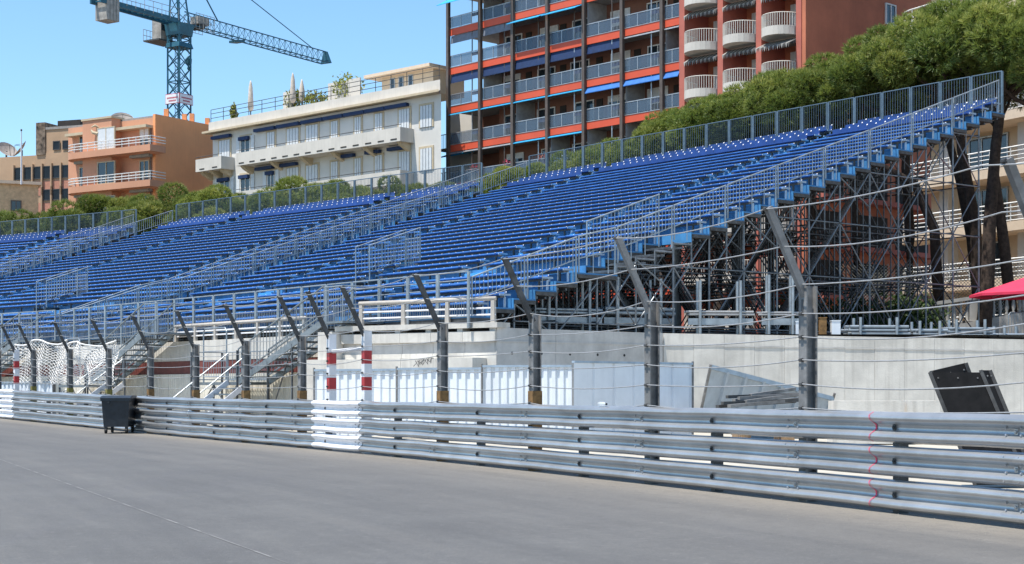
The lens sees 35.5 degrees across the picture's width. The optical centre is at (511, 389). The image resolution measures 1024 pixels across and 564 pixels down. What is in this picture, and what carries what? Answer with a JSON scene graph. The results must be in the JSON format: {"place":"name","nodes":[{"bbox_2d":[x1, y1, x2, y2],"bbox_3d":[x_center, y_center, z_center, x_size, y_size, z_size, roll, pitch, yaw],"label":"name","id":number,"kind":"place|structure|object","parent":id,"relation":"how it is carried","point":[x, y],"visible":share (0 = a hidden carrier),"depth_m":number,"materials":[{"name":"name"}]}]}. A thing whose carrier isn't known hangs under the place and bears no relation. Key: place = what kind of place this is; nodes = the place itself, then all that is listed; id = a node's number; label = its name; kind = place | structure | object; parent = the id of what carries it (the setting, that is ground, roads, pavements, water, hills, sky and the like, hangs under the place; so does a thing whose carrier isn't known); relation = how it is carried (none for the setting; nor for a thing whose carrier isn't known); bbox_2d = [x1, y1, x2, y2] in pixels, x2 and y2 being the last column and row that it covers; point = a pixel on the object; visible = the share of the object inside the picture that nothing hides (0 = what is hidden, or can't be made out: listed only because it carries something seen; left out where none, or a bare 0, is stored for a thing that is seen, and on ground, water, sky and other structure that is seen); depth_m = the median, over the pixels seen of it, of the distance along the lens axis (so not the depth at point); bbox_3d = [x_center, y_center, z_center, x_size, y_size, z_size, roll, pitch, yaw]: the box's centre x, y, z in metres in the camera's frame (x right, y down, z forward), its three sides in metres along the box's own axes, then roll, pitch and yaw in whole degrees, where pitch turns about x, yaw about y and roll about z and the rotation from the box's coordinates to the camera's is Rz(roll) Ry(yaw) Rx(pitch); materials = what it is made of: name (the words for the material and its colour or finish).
{"place":"outdoors","nodes":[
{"label":"outdoors","id":0,"kind":"place"},
{"bbox_2d":[0,0,496,180],"label":"sky","id":1,"kind":"structure","parent":0,"point":[58,62],"materials":[{"name":"blue"}]},
{"bbox_2d":[0,418,1023,563],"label":"road","id":2,"kind":"structure","parent":0,"point":[298,505],"depth_m":16.99,"materials":[{"name":"asphalt"}]},
{"bbox_2d":[0,324,18,419],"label":"fence post","id":3,"kind":"object","parent":2,"relation":"on","point":[15,370],"visible":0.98,"depth_m":59.49,"materials":[{"name":"metal"}]},
{"bbox_2d":[16,323,36,411],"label":"fence post","id":4,"kind":"object","parent":2,"relation":"on","point":[33,386],"visible":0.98,"depth_m":57.94,"materials":[{"name":"grey metal"}]},
{"bbox_2d":[0,352,1023,378],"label":"fence cable","id":5,"kind":"object","parent":4,"relation":"attached to","point":[621,366],"visible":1,"depth_m":22.26,"materials":[{"name":"metal"}]},
{"bbox_2d":[0,323,1023,369],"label":"fence cable","id":6,"kind":"object","parent":4,"relation":"attached to","point":[617,349],"visible":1,"depth_m":22.55,"materials":[{"name":"metal"}]},
{"bbox_2d":[0,381,1023,390],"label":"fence cable","id":7,"kind":"object","parent":4,"relation":"attached to","point":[633,386],"visible":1,"depth_m":22.28,"materials":[{"name":"metal"}]},
{"bbox_2d":[13,210,1020,338],"bbox_3d":[-6.986,-1.811,38.331,2.136,0.438,59.246,0,0,-28],"label":"fence cable","id":8,"kind":"object","parent":4,"relation":"attached to","point":[638,269],"visible":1,"depth_m":21.57,"materials":[{"name":"metal"}]},
{"bbox_2d":[28,390,1023,413],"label":"fence cable","id":9,"kind":"object","parent":4,"relation":"attached to","point":[764,409],"visible":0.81,"depth_m":18.82,"materials":[{"name":"metal"}]},
{"bbox_2d":[52,321,73,414],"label":"fence post","id":10,"kind":"object","parent":2,"relation":"on","point":[70,388],"visible":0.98,"depth_m":54.64,"materials":[{"name":"grey metal"}]},
{"bbox_2d":[90,318,112,428],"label":"fence post","id":11,"kind":"object","parent":2,"relation":"on","point":[109,390],"visible":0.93,"depth_m":51.27,"materials":[{"name":"grey metal"}]},
{"bbox_2d":[100,395,136,433],"bbox_3d":[-11.793,0.736,47.986,1.012,1.130,1.479,0,0,0],"label":"wheeled bin","id":12,"kind":"object","parent":2,"relation":"on","point":[118,410],"visible":1,"depth_m":47.41,"materials":[{"name":"plastic"}]},
{"bbox_2d":[130,314,153,432],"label":"fence post","id":13,"kind":"object","parent":2,"relation":"on","point":[150,369],"visible":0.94,"depth_m":47.84,"materials":[{"name":"grey metal"}]},
{"bbox_2d":[174,310,199,437],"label":"fence post","id":14,"kind":"object","parent":2,"relation":"on","point":[195,371],"visible":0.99,"depth_m":44.41,"materials":[{"name":"grey metal"}]},
{"bbox_2d":[222,303,249,441],"bbox_3d":[-7.048,-0.426,40.859,0.707,3.549,0.182,0,0,-29],"label":"fence post","id":15,"kind":"object","parent":2,"relation":"on","point":[245,392],"visible":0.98,"depth_m":40.92,"materials":[{"name":"grey metal"}]},
{"bbox_2d":[277,295,306,446],"bbox_3d":[-5.148,-0.424,37.340,0.707,3.549,0.182,0,0,-28],"label":"fence post","id":16,"kind":"object","parent":2,"relation":"on","point":[302,368],"visible":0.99,"depth_m":37.42,"materials":[{"name":"grey metal"}]},
{"bbox_2d":[339,285,371,452],"bbox_3d":[-3.318,-0.424,33.786,0.704,3.549,0.170,0,0,-27],"label":"fence post","id":17,"kind":"object","parent":2,"relation":"on","point":[366,365],"visible":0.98,"depth_m":33.82,"materials":[{"name":"metal"}]},
{"bbox_2d":[3,259,1023,352],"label":"fence cable","id":18,"kind":"object","parent":17,"relation":"attached to","point":[628,306],"visible":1,"depth_m":22.23,"materials":[{"name":"metal"}]},
{"bbox_2d":[12,339,67,383],"bbox_3d":[-18.390,-1.110,62.500,3.354,1.739,0.404,0,0,37],"label":"safety net","id":19,"kind":"object","parent":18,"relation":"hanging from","point":[29,355],"visible":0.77,"depth_m":62.24,"materials":[{"name":"fabric"}]},
{"bbox_2d":[51,340,118,384],"bbox_3d":[-16.351,-1.035,61.165,3.661,1.690,0.782,0,0,40],"label":"safety net","id":20,"kind":"object","parent":18,"relation":"hanging from","point":[76,352],"visible":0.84,"depth_m":60.85,"materials":[{"name":"fabric"}]},
{"bbox_2d":[412,273,448,460],"bbox_3d":[-1.552,-0.424,30.199,0.707,3.549,0.182,0,0,-26],"label":"fence post","id":21,"kind":"object","parent":2,"relation":"on","point":[442,393],"visible":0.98,"depth_m":30.26,"materials":[{"name":"grey metal"}]},
{"bbox_2d":[0,389,1023,524],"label":"guardrail barrier","id":22,"kind":"object","parent":2,"relation":"on","point":[901,461],"visible":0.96,"depth_m":21.99,"materials":[{"name":"grey metal"}]},
{"bbox_2d":[501,257,541,470],"bbox_3d":[0.144,-0.424,26.578,0.707,3.549,0.182,0,0,-25],"label":"fence post","id":23,"kind":"object","parent":2,"relation":"on","point":[535,361],"visible":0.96,"depth_m":26.63,"materials":[{"name":"grey metal"}]},
{"bbox_2d":[4,295,1023,360],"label":"fence cable","id":24,"kind":"object","parent":23,"relation":"attached to","point":[625,328],"visible":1,"depth_m":22.45,"materials":[{"name":"metal"}]},
{"bbox_2d":[613,235,659,483],"bbox_3d":[1.769,-0.424,22.925,0.697,3.549,0.170,0,0,-24],"label":"fence post","id":25,"kind":"object","parent":2,"relation":"on","point":[651,353],"visible":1,"depth_m":22.99,"materials":[{"name":"grey metal"}]},
{"bbox_2d":[763,206,817,501],"bbox_3d":[3.331,-0.424,19.245,0.697,3.549,0.170,0,0,-22],"label":"fence post","id":26,"kind":"object","parent":2,"relation":"on","point":[808,347],"visible":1,"depth_m":19.30,"materials":[{"name":"grey metal"}]},
{"bbox_2d":[1000,157,1023,216],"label":"fence post","id":27,"kind":"object","parent":2,"relation":"on","point":[1014,178],"visible":1,"depth_m":15.12,"materials":[{"name":"grey metal"}]},
{"bbox_2d":[219,426,1023,489],"bbox_3d":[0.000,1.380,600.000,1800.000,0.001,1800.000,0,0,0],"label":"ground","id":28,"kind":"structure","parent":0,"point":[860,474],"depth_m":31.65,"materials":[{"name":"asphalt"}]},
{"bbox_2d":[2,348,56,413],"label":"retaining wall","id":29,"kind":"structure","parent":28,"relation":"on","point":[6,377],"depth_m":72.20,"materials":[{"name":"concrete"}]},
{"bbox_2d":[0,314,63,371],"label":"metal stair","id":30,"kind":"object","parent":28,"relation":"on","point":[7,348],"visible":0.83,"depth_m":71.49,"materials":[{"name":"metal"}]},
{"bbox_2d":[19,381,51,412],"bbox_3d":[-18.882,0.440,63.286,0.114,1.620,3.342,0,0,-41],"label":"hoarding panel","id":31,"kind":"object","parent":28,"relation":"on","point":[25,386],"visible":0.23,"depth_m":62.95,"materials":[{"name":"grey metal"}]},
{"bbox_2d":[53,302,194,416],"bbox_3d":[-16.597,-0.993,63.681,3.861,4.734,9.148,0,0,-41],"label":"metal stair","id":32,"kind":"object","parent":28,"relation":"on","point":[123,351],"visible":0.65,"depth_m":63.01,"materials":[{"name":"metal"}]},
{"bbox_2d":[56,336,317,426],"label":"retaining wall","id":33,"kind":"structure","parent":28,"relation":"on","point":[169,381],"depth_m":61.58,"materials":[{"name":"concrete"}]},
{"bbox_2d":[174,316,305,341],"bbox_3d":[-10.125,-2.203,58.758,0.124,0.665,9.700,0,0,-39],"label":"handrail","id":34,"kind":"object","parent":33,"relation":"on","point":[215,334],"visible":0.73,"depth_m":58.76,"materials":[{"name":"metal"}]},
{"bbox_2d":[173,285,383,430],"bbox_3d":[-8.819,-0.994,54.048,3.761,4.733,10.195,0,0,-41],"label":"metal stair","id":35,"kind":"object","parent":28,"relation":"on","point":[290,345],"visible":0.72,"depth_m":54.21,"materials":[{"name":"metal"}]},
{"bbox_2d":[305,291,335,449],"bbox_3d":[-4.270,-0.424,35.633,0.704,3.549,0.170,0,0,-28],"label":"fence post","id":36,"kind":"object","parent":28,"relation":"on","point":[331,369],"visible":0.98,"depth_m":35.68,"materials":[{"name":"metal"}]},
{"bbox_2d":[313,368,395,435],"bbox_3d":[-4.447,0.335,45.335,2.900,1.930,0.110,0,0,29],"label":"hoarding panel","id":37,"kind":"object","parent":28,"relation":"on","point":[380,394],"visible":0.4,"depth_m":45.33,"materials":[{"name":"grey metal"}]},
{"bbox_2d":[307,322,509,431],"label":"concrete plinth","id":38,"kind":"structure","parent":28,"relation":"on","point":[385,351],"depth_m":49.19,"materials":[{"name":"concrete"}]},
{"bbox_2d":[358,296,496,325],"bbox_3d":[-2.657,-2.397,49.111,5.250,0.775,0.124,0,0,34],"label":"handrail","id":39,"kind":"object","parent":38,"relation":"on","point":[447,309],"visible":0.86,"depth_m":49.15,"materials":[{"name":"metal"}]},
{"bbox_2d":[396,366,480,423],"bbox_3d":[-2.014,0.325,44.134,2.652,1.950,0.112,0,0,23],"label":"hoarding panel","id":40,"kind":"object","parent":28,"relation":"on","point":[470,382],"visible":0.38,"depth_m":44.21,"materials":[{"name":"grey metal"}]},
{"bbox_2d":[481,364,571,428],"bbox_3d":[0.383,0.295,43.331,2.532,2.010,0.114,0,0,14],"label":"hoarding panel","id":41,"kind":"object","parent":28,"relation":"on","point":[559,378],"visible":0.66,"depth_m":43.36,"materials":[{"name":"grey metal"}]},
{"bbox_2d":[494,328,662,428],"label":"concrete wall","id":42,"kind":"structure","parent":28,"relation":"on","point":[594,342],"depth_m":49.62,"materials":[{"name":"concrete"}]},
{"bbox_2d":[572,361,693,434],"bbox_3d":[3.435,0.240,44.587,4.898,2.120,0.113,0,0,-43],"label":"hoarding panel","id":43,"kind":"object","parent":28,"relation":"on","point":[678,397],"visible":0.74,"depth_m":44.31,"materials":[{"name":"grey metal"}]},
{"bbox_2d":[716,388,798,439],"bbox_3d":[5.257,0.651,33.702,2.055,1.398,1.887,0,0,0],"label":"beam stack","id":44,"kind":"object","parent":28,"relation":"on","point":[762,398],"visible":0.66,"depth_m":33.56,"materials":[{"name":"metal"}]},
{"bbox_2d":[700,364,835,437],"bbox_3d":[7.162,0.593,44.893,5.332,2.582,0.915,0,0,-40],"label":"leaning hoarding","id":45,"kind":"object","parent":28,"relation":"on","point":[712,397],"visible":0.41,"depth_m":43.87,"materials":[{"name":"grey metal"}]},
{"bbox_2d":[663,333,1023,414],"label":"concrete wall","id":46,"kind":"structure","parent":28,"relation":"on","point":[915,374],"depth_m":52.81,"materials":[{"name":"concrete"}]},
{"bbox_2d":[928,372,1016,485],"bbox_3d":[6.548,0.542,22.469,1.389,1.594,0.378,0,0,-7],"label":"black board","id":47,"kind":"object","parent":28,"relation":"on","point":[978,399],"visible":0.38,"depth_m":22.51,"materials":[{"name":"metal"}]},
{"bbox_2d":[979,370,1023,452],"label":"black board","id":48,"kind":"object","parent":28,"relation":"on","point":[996,392],"visible":0.44,"depth_m":22.74,"materials":[{"name":"metal"}]},
{"bbox_2d":[377,329,1023,338],"bbox_3d":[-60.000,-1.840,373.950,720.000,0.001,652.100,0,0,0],"label":"terrace","id":49,"kind":"structure","parent":0,"point":[876,335],"depth_m":54.28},
{"bbox_2d":[0,180,41,282],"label":"house","id":50,"kind":"structure","parent":49,"relation":"on","point":[14,195],"depth_m":159.84,"materials":[{"name":"paint"}]},
{"bbox_2d":[0,208,47,238],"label":"pine tree","id":51,"kind":"object","parent":49,"relation":"on","point":[8,216],"visible":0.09,"depth_m":133.98,"materials":[{"name":"green plant"}]},
{"bbox_2d":[0,119,82,215],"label":"office block","id":52,"kind":"structure","parent":49,"relation":"on","point":[46,165],"depth_m":192.32,"materials":[{"name":"paint"}]},
{"bbox_2d":[0,209,137,279],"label":"grandstand","id":53,"kind":"object","parent":49,"relation":"on","point":[17,246],"visible":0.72,"depth_m":114.37,"materials":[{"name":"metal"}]},
{"bbox_2d":[35,193,145,238],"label":"pine tree","id":54,"kind":"object","parent":49,"relation":"on","point":[103,201],"visible":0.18,"depth_m":129.81,"materials":[{"name":"green plant"}]},
{"bbox_2d":[65,109,212,208],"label":"orange house","id":55,"kind":"structure","parent":49,"relation":"on","point":[113,156],"depth_m":144.87,"materials":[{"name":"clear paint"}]},
{"bbox_2d":[97,126,115,149],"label":"window","id":56,"kind":"structure","parent":55,"relation":"in","point":[104,133],"depth_m":144.58,"materials":[{"name":"white glass"}]},
{"bbox_2d":[97,160,115,183],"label":"window","id":57,"kind":"structure","parent":55,"relation":"in","point":[106,167],"depth_m":144.62,"materials":[{"name":"blue glass"}]},
{"bbox_2d":[100,191,180,244],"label":"pine tree","id":58,"kind":"object","parent":49,"relation":"on","point":[134,198],"visible":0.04,"depth_m":125.29,"materials":[{"name":"green plant"}]},
{"bbox_2d":[112,181,250,237],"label":"pine tree","id":59,"kind":"object","parent":49,"relation":"on","point":[147,208],"visible":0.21,"depth_m":124.23,"materials":[{"name":"green plant"}]},
{"bbox_2d":[162,183,257,224],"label":"pine tree","id":60,"kind":"object","parent":49,"relation":"on","point":[210,192],"visible":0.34,"depth_m":120.96,"materials":[{"name":"green plant"}]},
{"bbox_2d":[90,0,331,119],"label":"tower crane","id":61,"kind":"object","parent":49,"relation":"on","point":[167,29],"visible":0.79,"depth_m":164.70,"materials":[{"name":"teal metal"}]},
{"bbox_2d":[0,162,483,348],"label":"grandstand","id":62,"kind":"object","parent":49,"relation":"on","point":[180,248],"visible":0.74,"depth_m":91.02,"materials":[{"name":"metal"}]},
{"bbox_2d":[239,175,369,218],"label":"pine tree","id":63,"kind":"object","parent":49,"relation":"on","point":[297,181],"visible":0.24,"depth_m":112.70,"materials":[{"name":"green plant"}]},
{"bbox_2d":[196,65,440,196],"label":"white apartment house","id":64,"kind":"structure","parent":49,"relation":"on","point":[393,131],"depth_m":129.31,"materials":[{"name":"paint"}]},
{"bbox_2d":[328,77,360,99],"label":"terrace screen","id":65,"kind":"object","parent":64,"relation":"on","point":[351,89],"visible":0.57,"depth_m":130.86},
{"bbox_2d":[364,63,463,101],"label":"roof pavilion","id":66,"kind":"structure","parent":64,"relation":"on","point":[457,87],"depth_m":127.54,"materials":[{"name":"paint"}]},
{"bbox_2d":[298,184,369,203],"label":"pine tree","id":67,"kind":"object","parent":49,"relation":"on","point":[335,194],"visible":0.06,"depth_m":110.88,"materials":[{"name":"green plant"}]},
{"bbox_2d":[356,174,449,202],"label":"pine tree","id":68,"kind":"object","parent":49,"relation":"on","point":[399,187],"visible":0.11,"depth_m":105.64,"materials":[{"name":"green plant"}]},
{"bbox_2d":[470,161,548,193],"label":"pine tree","id":69,"kind":"object","parent":49,"relation":"on","point":[503,176],"visible":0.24,"depth_m":95.15,"materials":[{"name":"green plant"}]},
{"bbox_2d":[59,71,1004,346],"bbox_3d":[-0.129,-6.739,68.224,27.280,12.418,30.365,0,0,-39],"label":"grandstand","id":70,"kind":"object","parent":49,"relation":"on","point":[653,195],"visible":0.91,"depth_m":63.32,"materials":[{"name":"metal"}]},
{"bbox_2d":[436,0,678,331],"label":"apartment tower","id":71,"kind":"structure","parent":49,"relation":"on","point":[555,75],"depth_m":116.59,"materials":[{"name":"paint"}]},
{"bbox_2d":[524,150,598,327],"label":"pine tree","id":72,"kind":"object","parent":49,"relation":"on","point":[552,167],"visible":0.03,"depth_m":92.41,"materials":[{"name":"green plant"}]},
{"bbox_2d":[531,279,603,330],"bbox_3d":[1.750,-2.700,51.225,2.499,1.700,0.677,0,0,-22],"label":"pipe rack","id":73,"kind":"object","parent":49,"relation":"on","point":[549,310],"visible":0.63,"depth_m":51.13,"materials":[{"name":"metal"}]},
{"bbox_2d":[566,136,658,301],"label":"pine tree","id":74,"kind":"object","parent":49,"relation":"on","point":[607,154],"visible":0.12,"depth_m":88.22,"materials":[{"name":"green plant"}]},
{"bbox_2d":[594,277,675,332],"bbox_3d":[4.160,-2.800,54.052,2.770,1.900,0.911,0,0,-22],"label":"pipe rack","id":75,"kind":"object","parent":49,"relation":"on","point":[607,319],"visible":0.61,"depth_m":53.72,"materials":[{"name":"metal"}]},
{"bbox_2d":[610,107,736,257],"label":"pine tree","id":76,"kind":"object","parent":49,"relation":"on","point":[650,128],"visible":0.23,"depth_m":84.67,"materials":[{"name":"green plant"}]},
{"bbox_2d":[636,92,795,331],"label":"pine tree","id":77,"kind":"object","parent":49,"relation":"on","point":[682,117],"visible":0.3,"depth_m":82.00,"materials":[{"name":"green plant"}]},
{"bbox_2d":[684,280,754,333],"bbox_3d":[6.962,-2.750,53.664,2.383,1.800,0.607,0,0,-5],"label":"pipe rack","id":78,"kind":"object","parent":49,"relation":"on","point":[699,320],"visible":0.94,"depth_m":53.45,"materials":[{"name":"metal"}]},
{"bbox_2d":[692,89,844,311],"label":"pine tree","id":79,"kind":"object","parent":49,"relation":"on","point":[712,105],"visible":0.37,"depth_m":80.53,"materials":[{"name":"green plant"}]},
{"bbox_2d":[756,275,798,333],"bbox_3d":[8.990,-2.850,53.758,1.514,2.000,0.437,0,0,-5],"label":"pipe rack","id":80,"kind":"object","parent":49,"relation":"on","point":[789,321],"visible":0.77,"depth_m":53.61,"materials":[{"name":"metal"}]},
{"bbox_2d":[679,0,930,333],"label":"apartment wing","id":81,"kind":"structure","parent":49,"relation":"on","point":[724,43],"depth_m":103.48,"materials":[{"name":"paint"}]},
{"bbox_2d":[713,51,903,310],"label":"pine tree","id":82,"kind":"object","parent":49,"relation":"on","point":[768,83],"visible":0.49,"depth_m":78.32,"materials":[{"name":"green plant"}]},
{"bbox_2d":[818,292,893,333],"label":"shrub","id":83,"kind":"object","parent":49,"relation":"on","point":[860,314],"visible":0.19,"depth_m":71.63,"materials":[{"name":"green plant"}]},
{"bbox_2d":[762,66,952,310],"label":"pine tree","id":84,"kind":"object","parent":49,"relation":"on","point":[821,73],"visible":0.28,"depth_m":77.29,"materials":[{"name":"green plant"}]},
{"bbox_2d":[841,317,910,335],"bbox_3d":[12.341,-2.140,54.276,2.250,0.604,0.899,0,0,-4],"label":"pipe rack","id":85,"kind":"object","parent":49,"relation":"on","point":[889,328],"visible":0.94,"depth_m":53.96,"materials":[{"name":"metal"}]},
{"bbox_2d":[840,104,945,324],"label":"leaning pine","id":86,"kind":"object","parent":49,"relation":"on","point":[934,244],"visible":0.29,"depth_m":75.82,"materials":[{"name":"brown plant"}]},
{"bbox_2d":[779,297,1023,332],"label":"balustrade","id":87,"kind":"object","parent":49,"relation":"on","point":[1000,320],"visible":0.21,"depth_m":73.42,"materials":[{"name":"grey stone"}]},
{"bbox_2d":[806,32,999,324],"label":"pine tree","id":88,"kind":"object","parent":49,"relation":"on","point":[835,70],"visible":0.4,"depth_m":75.77,"materials":[{"name":"green plant"}]},
{"bbox_2d":[872,289,951,328],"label":"shrub","id":89,"kind":"object","parent":49,"relation":"on","point":[921,316],"visible":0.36,"depth_m":72.54,"materials":[{"name":"green plant"}]},
{"bbox_2d":[907,321,947,335],"bbox_3d":[14.065,-2.072,54.356,1.329,0.496,0.992,0,0,0],"label":"pipe rack","id":90,"kind":"object","parent":49,"relation":"on","point":[919,331],"visible":0.92,"depth_m":54.00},
{"bbox_2d":[836,260,1023,315],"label":"chain link fence","id":91,"kind":"object","parent":49,"relation":"on","point":[875,277],"visible":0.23,"depth_m":76.61,"materials":[{"name":"metal"}]},
{"bbox_2d":[844,0,1023,293],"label":"pine tree","id":92,"kind":"object","parent":49,"relation":"on","point":[969,192],"visible":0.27,"depth_m":75.26,"materials":[{"name":"green plant"}]},
{"bbox_2d":[917,93,971,291],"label":"leaning pine","id":93,"kind":"object","parent":49,"relation":"on","point":[961,194],"visible":0.13,"depth_m":76.84,"materials":[{"name":"brown plant"}]},
{"bbox_2d":[882,0,1023,326],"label":"pine tree","id":94,"kind":"object","parent":49,"relation":"on","point":[997,16],"visible":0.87,"depth_m":72.03,"materials":[{"name":"green plant"}]},
{"bbox_2d":[902,0,1023,322],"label":"cream apartment house","id":95,"kind":"structure","parent":49,"relation":"on","point":[1012,144],"depth_m":90.03,"materials":[{"name":"paint"}]},
{"bbox_2d":[968,132,1008,171],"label":"window","id":96,"kind":"structure","parent":95,"relation":"in","point":[985,141],"depth_m":90.39,"materials":[{"name":"glass"}]},
{"bbox_2d":[975,186,1008,224],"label":"window","id":97,"kind":"structure","parent":95,"relation":"in","point":[1005,190],"depth_m":89.12,"materials":[{"name":"glass"}]},
{"bbox_2d":[941,319,994,336],"bbox_3d":[15.518,-2.093,54.432,1.762,0.569,0.822,0,0,-4],"label":"pipe rack","id":98,"kind":"object","parent":49,"relation":"on","point":[955,329],"visible":0.87,"depth_m":54.14,"materials":[{"name":"metal"}]},
{"bbox_2d":[935,44,1023,110],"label":"pine tree","id":99,"kind":"object","parent":49,"relation":"on","point":[1012,72],"visible":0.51,"depth_m":71.93,"materials":[{"name":"green plant"}]},
{"bbox_2d":[960,74,1020,313],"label":"leaning pine","id":100,"kind":"object","parent":49,"relation":"on","point":[1004,250],"visible":0.33,"depth_m":73.80,"materials":[{"name":"brown plant"}]},
{"bbox_2d":[969,278,1023,299],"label":"parasol","id":101,"kind":"object","parent":49,"relation":"on","point":[1013,288],"visible":0.98,"depth_m":60.84,"materials":[{"name":"red fabric"}]},
{"bbox_2d":[989,325,1023,337],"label":"pipe rack","id":102,"kind":"object","parent":49,"relation":"on","point":[1004,334],"visible":0.89,"depth_m":54.21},
{"bbox_2d":[827,401,939,443],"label":"concrete block","id":103,"kind":"structure","parent":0,"point":[909,406],"depth_m":40.05,"materials":[{"name":"concrete"}]},
{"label":"fence post","id":104,"kind":"object","parent":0,"visible":0},
{"bbox_2d":[7,163,1023,325],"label":"fence cable","id":105,"kind":"object","parent":104,"relation":"attached to","point":[625,238],"visible":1,"depth_m":21.27,"materials":[{"name":"metal"}]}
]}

